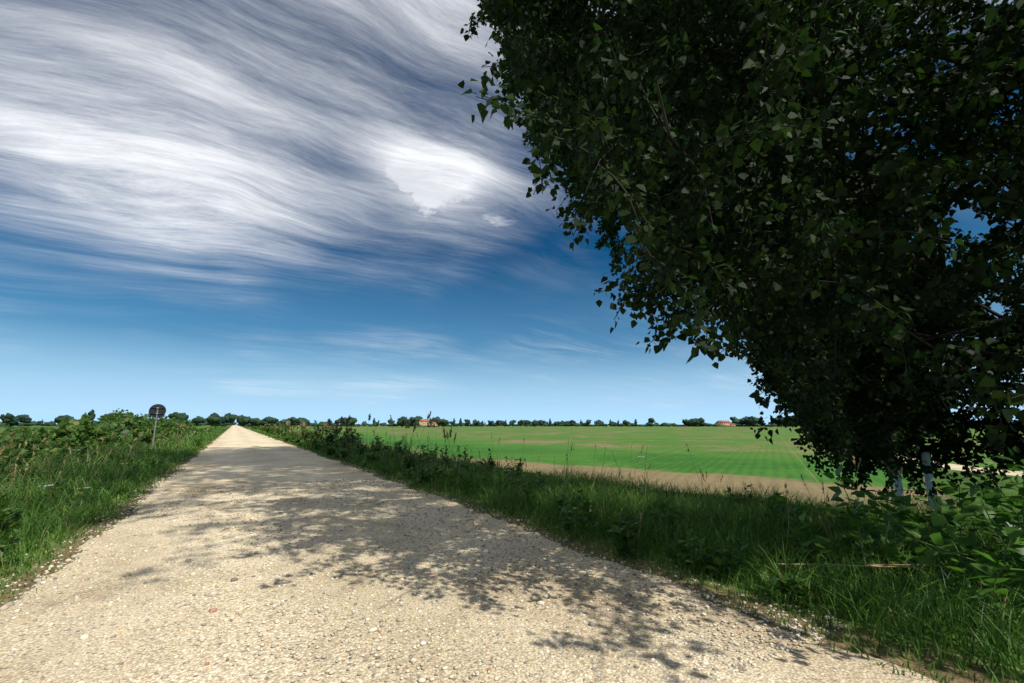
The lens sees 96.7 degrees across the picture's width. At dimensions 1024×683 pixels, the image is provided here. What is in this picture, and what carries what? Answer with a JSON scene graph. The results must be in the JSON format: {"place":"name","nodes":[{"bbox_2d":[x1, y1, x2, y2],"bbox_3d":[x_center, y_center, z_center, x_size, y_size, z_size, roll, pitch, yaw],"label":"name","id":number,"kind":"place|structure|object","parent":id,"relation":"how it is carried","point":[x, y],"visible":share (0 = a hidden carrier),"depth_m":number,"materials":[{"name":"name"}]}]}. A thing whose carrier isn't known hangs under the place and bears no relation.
{"place":"outdoors","nodes":[
{"label":"outdoors","id":0,"kind":"place"},
{"bbox_2d":[0,425,938,682],"bbox_3d":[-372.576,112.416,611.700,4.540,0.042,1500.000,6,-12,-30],"label":"gravel road","id":1,"kind":"structure","parent":0,"point":[232,456],"depth_m":3.13,"materials":[{"name":"beige gravel"}]},
{"bbox_2d":[0,424,1023,682],"bbox_3d":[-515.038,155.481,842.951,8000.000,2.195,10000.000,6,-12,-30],"label":"ground","id":2,"kind":"structure","parent":0,"point":[740,458],"depth_m":30.40,"materials":[{"name":"green plant"}]},
{"bbox_2d":[0,408,195,465],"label":"thicket","id":3,"kind":"object","parent":2,"relation":"on","point":[130,424],"depth_m":24.08,"materials":[{"name":"green plant"}]},
{"bbox_2d":[0,426,224,500],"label":"rough grass","id":4,"kind":"structure","parent":2,"relation":"on","point":[36,463],"depth_m":13.52,"materials":[{"name":"green plant"}]},
{"bbox_2d":[149,404,165,448],"bbox_3d":[-15.362,3.905,19.553,0.600,2.420,0.091,6,-12,-30],"label":"road sign post","id":5,"kind":"object","parent":2,"relation":"on","point":[156,411],"visible":0.96,"depth_m":19.69,"materials":[{"name":"grey metal"}]},
{"bbox_2d":[1,427,488,475],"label":"weeds","id":6,"kind":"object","parent":2,"relation":"on","point":[340,444],"depth_m":14.23,"materials":[{"name":"green plant"}]},
{"bbox_2d":[38,437,697,488],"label":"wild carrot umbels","id":7,"kind":"object","parent":2,"relation":"on","point":[365,438],"visible":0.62,"depth_m":6.52,"materials":[{"name":"white"}]},
{"bbox_2d":[6,421,783,426],"bbox_3d":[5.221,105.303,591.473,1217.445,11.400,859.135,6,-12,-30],"label":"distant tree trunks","id":8,"kind":"object","parent":2,"relation":"on","point":[438,425],"visible":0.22,"depth_m":528.90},
{"bbox_2d":[0,460,846,682],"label":"loose stones","id":9,"kind":"object","parent":2,"relation":"on","point":[5,606],"visible":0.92,"depth_m":3.22,"materials":[{"name":"beige gravel"}]},
{"bbox_2d":[417,419,437,426],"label":"farmhouse","id":10,"kind":"object","parent":2,"relation":"on","point":[422,422],"visible":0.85,"depth_m":504.56,"materials":[{"name":"paint"}]},
{"bbox_2d":[0,414,901,603],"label":"weed","id":11,"kind":"object","parent":2,"relation":"on","point":[622,543],"depth_m":6.18,"materials":[{"name":"green plant"}]},
{"bbox_2d":[0,411,902,569],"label":"tall grass panicles","id":12,"kind":"object","parent":2,"relation":"on","point":[369,418],"depth_m":10.06,"materials":[{"name":"green plant"}]},
{"bbox_2d":[0,426,1023,682],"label":"verge grass","id":13,"kind":"structure","parent":2,"relation":"on","point":[744,522],"depth_m":4.71,"materials":[{"name":"green plant"}]},
{"bbox_2d":[771,563,946,569],"bbox_3d":[2.696,1.733,3.513,1.296,0.043,0.109,-2,-10,10],"label":"fallen stick","id":14,"kind":"object","parent":13,"relation":"on","point":[893,565],"visible":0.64,"depth_m":3.52,"materials":[{"name":"beige wood"}]},
{"bbox_2d":[0,409,1023,426],"bbox_3d":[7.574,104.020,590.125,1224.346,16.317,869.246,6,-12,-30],"label":"distant trees","id":15,"kind":"object","parent":2,"relation":"on","point":[214,418],"visible":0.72,"depth_m":539.15,"materials":[{"name":"green plant"}]},
{"bbox_2d":[718,420,734,426],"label":"farmhouse","id":16,"kind":"object","parent":2,"relation":"on","point":[721,423],"visible":1,"depth_m":604.70,"materials":[{"name":"paint"}]},
{"bbox_2d":[467,0,1023,496],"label":"poplar trunk and limbs","id":17,"kind":"object","parent":2,"relation":"on","point":[921,262],"visible":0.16,"depth_m":3.85,"materials":[{"name":"plant"}]},
{"bbox_2d":[458,0,1023,503],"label":"poplar leaves","id":18,"kind":"object","parent":17,"relation":"attached to","point":[612,204],"visible":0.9,"depth_m":3.51,"materials":[{"name":"green plant"}]},
{"bbox_2d":[773,456,1023,617],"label":"shrub","id":19,"kind":"object","parent":2,"relation":"on","point":[985,573],"depth_m":3.74,"materials":[{"name":"green plant"}]},
{"bbox_2d":[892,453,905,510],"bbox_3d":[5.878,2.316,6.904,0.096,1.350,0.096,-6,-12,30],"label":"trunk","id":20,"kind":"object","parent":2,"relation":"on","point":[899,492],"visible":0.1,"depth_m":6.88,"materials":[{"name":"grey"}]},
{"bbox_2d":[921,452,937,511],"bbox_3d":[6.367,2.366,6.897,0.096,1.350,0.096,-6,-12,30],"label":"trunk","id":21,"kind":"object","parent":2,"relation":"on","point":[928,477],"visible":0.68,"depth_m":6.93,"materials":[{"name":"grey"}]},
{"bbox_2d":[0,0,1023,424],"label":"sky","id":22,"kind":"structure","parent":0,"point":[279,209],"materials":[{"name":"blue"}]},
{"bbox_2d":[898,456,1022,475],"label":"dirt road","id":23,"kind":"structure","parent":0,"point":[955,467],"depth_m":27.77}
]}

